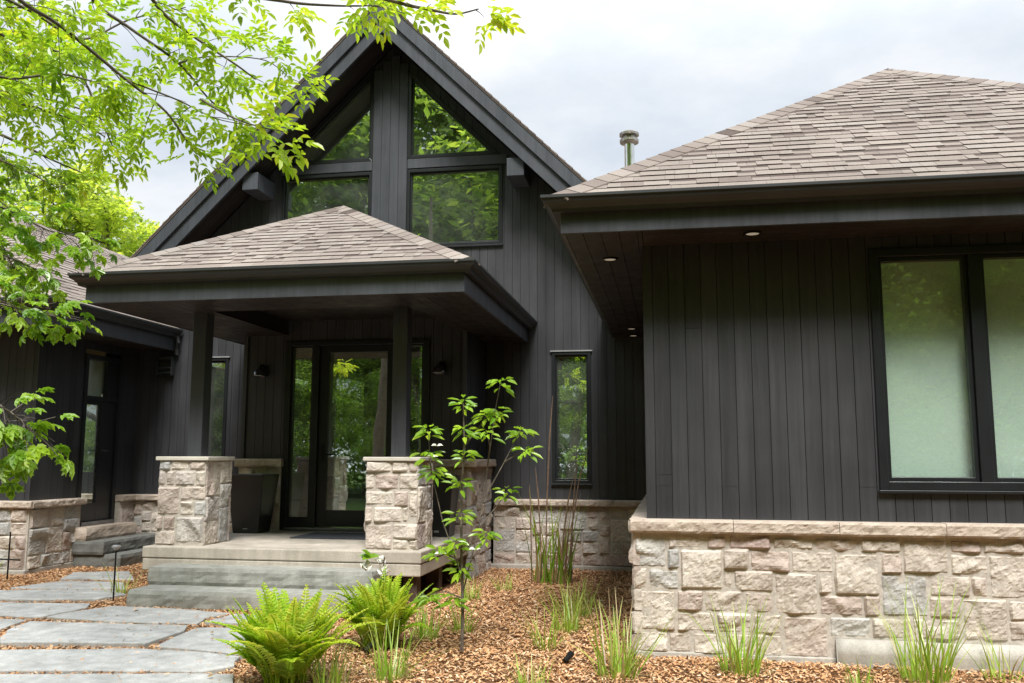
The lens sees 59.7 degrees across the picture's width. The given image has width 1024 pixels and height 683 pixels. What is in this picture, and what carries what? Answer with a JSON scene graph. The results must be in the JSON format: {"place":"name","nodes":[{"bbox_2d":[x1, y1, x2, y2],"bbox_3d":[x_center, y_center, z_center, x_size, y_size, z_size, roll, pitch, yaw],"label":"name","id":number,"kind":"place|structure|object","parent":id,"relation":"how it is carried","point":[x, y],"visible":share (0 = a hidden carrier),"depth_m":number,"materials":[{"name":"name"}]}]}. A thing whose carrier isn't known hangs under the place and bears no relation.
{"place":"outdoors","nodes":[
{"label":"outdoors","id":0,"kind":"place"},
{"bbox_2d":[0,538,1023,682],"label":"ground","id":1,"kind":"structure","parent":0,"point":[507,614],"depth_m":6.53,"materials":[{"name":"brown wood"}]},
{"bbox_2d":[0,532,20,578],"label":"garden stake","id":2,"kind":"object","parent":1,"relation":"on","point":[8,559],"visible":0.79,"depth_m":10.28,"materials":[{"name":"black metal"}]},
{"bbox_2d":[0,144,44,222],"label":"leafy tree","id":3,"kind":"object","parent":1,"relation":"on","point":[19,198],"visible":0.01,"depth_m":33.09,"materials":[{"name":"green plant"}]},
{"bbox_2d":[0,131,120,500],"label":"maple tree","id":4,"kind":"object","parent":1,"relation":"on","point":[17,462],"visible":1,"depth_m":4.52,"materials":[{"name":"green plant"}]},
{"bbox_2d":[4,153,159,396],"bbox_3d":[-13.226,-0.477,30.433,10.782,12.203,9.921,2,-8,-13],"label":"leafy tree","id":5,"kind":"object","parent":1,"relation":"on","point":[100,213],"visible":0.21,"depth_m":29.85,"materials":[{"name":"green plant"}]},
{"bbox_2d":[73,548,144,567],"bbox_3d":[-5.230,2.934,12.104,0.686,0.217,1.314,-1,-8,10],"label":"stone step","id":6,"kind":"object","parent":1,"relation":"on","point":[128,557],"visible":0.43,"depth_m":11.50,"materials":[{"name":"grey stone"}]},
{"bbox_2d":[71,533,155,554],"bbox_3d":[-5.357,2.745,12.134,0.473,0.167,1.341,-1,-8,10],"label":"stone step","id":7,"kind":"object","parent":6,"relation":"on","point":[126,543],"visible":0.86,"depth_m":11.68,"materials":[{"name":"grey stone"}]},
{"bbox_2d":[74,522,136,540],"bbox_3d":[-5.534,2.571,12.093,0.266,0.172,1.119,-1,-8,10],"label":"stone step","id":8,"kind":"object","parent":7,"relation":"on","point":[98,531],"visible":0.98,"depth_m":11.94,"materials":[{"name":"beige stone"}]},
{"bbox_2d":[88,567,142,594],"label":"grass clump","id":9,"kind":"object","parent":1,"relation":"on","point":[119,589],"visible":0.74,"depth_m":9.18,"materials":[{"name":"green plant"}]},
{"bbox_2d":[112,545,120,600],"bbox_3d":[-3.921,2.314,8.796,0.088,0.600,0.088,-1,-8,10],"label":"path light","id":10,"kind":"object","parent":1,"relation":"on","point":[115,547],"visible":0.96,"depth_m":8.80,"materials":[{"name":"black metal"}]},
{"bbox_2d":[0,571,258,682],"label":"path","id":11,"kind":"structure","parent":1,"relation":"on","point":[164,659],"depth_m":6.82,"materials":[{"name":"grey stone"}]},
{"bbox_2d":[126,584,358,613],"bbox_3d":[-2.443,2.459,8.524,2.353,0.187,0.596,-1,-8,10],"label":"stone step","id":12,"kind":"object","parent":1,"relation":"on","point":[193,597],"visible":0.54,"depth_m":8.35,"materials":[{"name":"grey stone"}]},
{"bbox_2d":[147,563,389,589],"bbox_3d":[-2.415,2.326,8.873,2.335,0.172,0.537,-1,-8,10],"label":"stone step","id":13,"kind":"object","parent":12,"relation":"on","point":[296,577],"visible":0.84,"depth_m":8.65,"materials":[{"name":"grey stone"}]},
{"bbox_2d":[0,0,525,242],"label":"ash tree","id":14,"kind":"object","parent":1,"relation":"on","point":[29,42],"visible":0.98,"depth_m":5.37,"materials":[{"name":"green plant"}]},
{"bbox_2d":[205,582,380,682],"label":"fern","id":15,"kind":"object","parent":1,"relation":"on","point":[275,634],"visible":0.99,"depth_m":5.49,"materials":[{"name":"green plant"}]},
{"bbox_2d":[299,633,374,682],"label":"grass clump","id":16,"kind":"object","parent":1,"relation":"on","point":[334,670],"visible":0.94,"depth_m":5.56,"materials":[{"name":"green plant"}]},
{"bbox_2d":[363,641,375,656],"bbox_3d":[-1.024,2.231,6.384,0.042,0.155,0.104,-5,-9,37],"label":"garden spotlight","id":17,"kind":"object","parent":1,"relation":"on","point":[368,647],"visible":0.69,"depth_m":6.37,"materials":[{"name":"black metal"}]},
{"bbox_2d":[358,550,391,584],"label":"flower plant","id":18,"kind":"object","parent":1,"relation":"on","point":[368,565],"visible":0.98,"depth_m":8.13,"materials":[{"name":"white plant"}]},
{"bbox_2d":[326,565,438,648],"bbox_3d":[-0.991,1.994,6.726,0.857,0.566,0.825,2,-8,-15],"label":"fern","id":19,"kind":"object","parent":1,"relation":"on","point":[380,601],"visible":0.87,"depth_m":6.54,"materials":[{"name":"green plant"}]},
{"bbox_2d":[358,613,449,682],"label":"grass clump","id":20,"kind":"object","parent":1,"relation":"on","point":[389,672],"visible":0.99,"depth_m":5.73,"materials":[{"name":"green plant"}]},
{"bbox_2d":[405,595,454,641],"bbox_3d":[-0.676,2.161,7.007,0.550,0.366,0.500,-1,-8,10],"label":"grass clump","id":21,"kind":"object","parent":1,"relation":"on","point":[421,632],"visible":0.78,"depth_m":7.02,"materials":[{"name":"green plant"}]},
{"bbox_2d":[439,595,485,633],"bbox_3d":[-0.419,2.222,7.307,0.494,0.332,0.477,-1,-8,10],"label":"grass clump","id":22,"kind":"object","parent":1,"relation":"on","point":[456,626],"visible":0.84,"depth_m":7.31,"materials":[{"name":"green plant"}]},
{"bbox_2d":[454,575,487,600],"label":"grass clump","id":23,"kind":"object","parent":1,"relation":"on","point":[467,595],"visible":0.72,"depth_m":8.92,"materials":[{"name":"green plant"}]},
{"bbox_2d":[409,377,542,652],"bbox_3d":[-0.267,1.288,6.543,0.970,2.070,0.487,3,-8,-20],"label":"sapling","id":24,"kind":"object","parent":1,"relation":"on","point":[434,597],"visible":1,"depth_m":6.57,"materials":[{"name":"green plant"}]},
{"bbox_2d":[489,573,521,591],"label":"grass clump","id":25,"kind":"object","parent":1,"relation":"on","point":[507,587],"visible":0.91,"depth_m":9.65,"materials":[{"name":"green plant"}]},
{"bbox_2d":[0,1,1023,674],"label":"house","id":26,"kind":"structure","parent":1,"relation":"on","point":[806,411],"depth_m":8.73,"materials":[{"name":"black wood"}]},
{"bbox_2d":[80,400,115,525],"bbox_3d":[-5.678,1.654,12.226,0.121,1.675,0.720,-1,-8,10],"label":"side door","id":27,"kind":"structure","parent":26,"relation":"in","point":[100,415],"depth_m":12.24,"materials":[{"name":"black glass"}]},
{"bbox_2d":[208,356,230,456],"bbox_3d":[-4.379,1.129,12.956,0.568,1.818,0.136,-1,-8,10],"label":"window","id":28,"kind":"structure","parent":26,"relation":"in","point":[220,364],"depth_m":12.96,"materials":[{"name":"clear glass"}]},
{"bbox_2d":[230,474,278,533],"bbox_3d":[-3.199,1.991,10.982,0.468,0.705,0.468,-1,-8,10],"label":"planter","id":29,"kind":"object","parent":26,"relation":"on","point":[252,501],"visible":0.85,"depth_m":10.80,"materials":[{"name":"plastic"}]},
{"bbox_2d":[252,365,267,376],"bbox_3d":[-3.229,0.375,11.462,0.188,0.165,0.244,-1,-8,10],"label":"wall lamp","id":30,"kind":"object","parent":26,"relation":"attached to","point":[260,371],"visible":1,"depth_m":11.40,"materials":[{"name":"black metal"}]},
{"bbox_2d":[281,172,371,220],"bbox_3d":[-2.708,-1.865,13.048,1.410,1.172,0.136,-1,-8,10],"label":"window","id":31,"kind":"structure","parent":26,"relation":"in","point":[314,193],"depth_m":13.10,"materials":[{"name":"clear glass"}]},
{"bbox_2d":[290,532,365,539],"bbox_3d":[-1.968,2.265,10.384,1.000,0.014,0.730,-1,-8,10],"label":"doormat","id":32,"kind":"object","parent":26,"relation":"on","point":[337,535],"visible":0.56,"depth_m":10.23,"materials":[{"name":"grey fabric"}]},
{"bbox_2d":[290,69,374,165],"bbox_3d":[-2.722,-3.302,13.244,1.428,1.408,0.122,-1,-8,10],"label":"window","id":33,"kind":"structure","parent":26,"relation":"in","point":[346,136],"depth_m":13.18,"materials":[{"name":"clear glass"}]},
{"bbox_2d":[283,345,392,531],"bbox_3d":[-1.980,1.203,11.246,1.760,2.335,0.180,-1,-8,10],"label":"entry door","id":34,"kind":"structure","parent":26,"relation":"in","point":[355,402],"depth_m":11.31,"materials":[{"name":"clear glass"}]},
{"bbox_2d":[432,362,446,374],"bbox_3d":[-0.895,0.326,11.052,0.188,0.165,0.244,-1,-8,10],"label":"wall lamp","id":35,"kind":"object","parent":26,"relation":"attached to","point":[439,368],"visible":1,"depth_m":10.97,"materials":[{"name":"black metal"}]},
{"bbox_2d":[431,475,459,536],"bbox_3d":[-0.852,1.938,10.530,0.398,0.705,0.398,-1,-8,10],"label":"planter","id":36,"kind":"object","parent":26,"relation":"on","point":[448,500],"visible":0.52,"depth_m":10.36,"materials":[{"name":"plastic"}]},
{"bbox_2d":[407,71,499,158],"bbox_3d":[-0.831,-3.311,12.908,1.363,1.348,0.122,-1,-8,10],"label":"window","id":37,"kind":"structure","parent":26,"relation":"in","point":[435,130],"depth_m":12.92,"materials":[{"name":"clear glass"}]},
{"bbox_2d":[406,165,502,247],"bbox_3d":[-0.815,-1.904,12.715,1.423,1.172,0.136,-1,-8,10],"label":"window","id":38,"kind":"structure","parent":26,"relation":"in","point":[451,207],"depth_m":12.72,"materials":[{"name":"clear glass"}]},
{"bbox_2d":[550,350,592,485],"bbox_3d":[0.810,1.024,12.044,0.572,1.813,0.136,-1,-8,10],"label":"window","id":39,"kind":"structure","parent":26,"relation":"in","point":[555,353],"depth_m":12.01,"materials":[{"name":"black metal"}]},
{"bbox_2d":[602,257,617,261],"bbox_3d":[0.803,-0.672,7.297,0.132,0.012,0.132,-1,-8,10],"label":"recessed light","id":40,"kind":"object","parent":26,"relation":"attached to","point":[608,259],"visible":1,"depth_m":7.28,"materials":[{"name":"white metal"}]},
{"bbox_2d":[743,230,761,235],"bbox_3d":[1.740,-0.781,6.448,0.132,0.012,0.132,-1,-8,10],"label":"recessed light","id":41,"kind":"object","parent":26,"relation":"attached to","point":[752,233],"visible":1,"depth_m":6.44,"materials":[{"name":"white metal"}]},
{"bbox_2d":[868,244,1023,493],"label":"window","id":42,"kind":"structure","parent":26,"relation":"in","point":[947,322],"depth_m":6.45,"materials":[{"name":"clear glass"}]},
{"bbox_2d":[492,649,560,682],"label":"grass clump","id":43,"kind":"object","parent":1,"relation":"on","point":[519,680],"visible":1,"depth_m":5.43,"materials":[{"name":"green plant"}]},
{"bbox_2d":[511,602,577,652],"bbox_3d":[0.240,2.128,6.649,0.540,0.349,0.477,-1,-8,10],"label":"grass clump","id":44,"kind":"object","parent":1,"relation":"on","point":[541,640],"visible":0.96,"depth_m":6.68,"materials":[{"name":"green plant"}]},
{"bbox_2d":[518,397,588,585],"bbox_3d":[0.457,1.728,10.352,0.875,2.201,0.907,-1,-8,10],"label":"reed clump","id":45,"kind":"object","parent":1,"relation":"on","point":[559,576],"visible":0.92,"depth_m":10.32,"materials":[{"name":"green plant"}]},
{"bbox_2d":[562,651,573,664],"bbox_3d":[0.384,2.194,6.077,0.042,0.155,0.104,-5,-9,37],"label":"garden spotlight","id":46,"kind":"object","parent":1,"relation":"on","point":[568,657],"visible":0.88,"depth_m":6.06,"materials":[{"name":"black metal"}]},
{"bbox_2d":[535,581,609,635],"bbox_3d":[0.442,2.165,7.364,0.616,0.467,0.627,4,-8,-28],"label":"grass clump","id":47,"kind":"object","parent":1,"relation":"on","point":[567,625],"visible":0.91,"depth_m":7.32,"materials":[{"name":"green plant"}]},
{"bbox_2d":[560,385,586,477],"bbox_3d":[1.835,0.314,29.989,9.273,10.495,8.532,6,-10,-39],"label":"leafy tree","id":48,"kind":"object","parent":1,"relation":"on","point":[576,409],"visible":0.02,"depth_m":29.88,"materials":[{"name":"green plant"}]},
{"bbox_2d":[560,385,586,478],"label":"undergrowth","id":49,"kind":"object","parent":1,"relation":"on","point":[564,443],"visible":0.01,"depth_m":36.81,"materials":[{"name":"green plant"}]},
{"bbox_2d":[542,575,619,618],"bbox_3d":[0.594,2.284,8.073,0.647,0.417,0.714,6,-10,-41],"label":"grass clump","id":50,"kind":"object","parent":1,"relation":"on","point":[585,602],"visible":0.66,"depth_m":8.05,"materials":[{"name":"green plant"}]},
{"bbox_2d":[569,588,682,682],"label":"grass clump","id":51,"kind":"object","parent":1,"relation":"on","point":[619,663],"visible":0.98,"depth_m":5.72,"materials":[{"name":"green plant"}]},
{"bbox_2d":[683,595,785,679],"bbox_3d":[1.560,1.918,5.830,0.749,0.507,0.681,3,-8,-21],"label":"grass clump","id":52,"kind":"object","parent":1,"relation":"on","point":[737,660],"visible":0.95,"depth_m":5.78,"materials":[{"name":"green plant"}]},
{"bbox_2d":[842,657,876,682],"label":"grass clump","id":53,"kind":"object","parent":1,"relation":"on","point":[857,679],"visible":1,"depth_m":5.51,"materials":[{"name":"green plant"}]},
{"bbox_2d":[863,576,980,682],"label":"grass clump","id":54,"kind":"object","parent":1,"relation":"on","point":[940,675],"visible":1,"depth_m":5.59,"materials":[{"name":"green plant"}]},
{"bbox_2d":[966,620,1023,682],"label":"grass clump","id":55,"kind":"object","parent":1,"relation":"on","point":[994,669],"visible":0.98,"depth_m":5.70,"materials":[{"name":"green plant"}]},
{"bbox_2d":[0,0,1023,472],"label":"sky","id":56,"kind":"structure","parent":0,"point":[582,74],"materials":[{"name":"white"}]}
]}

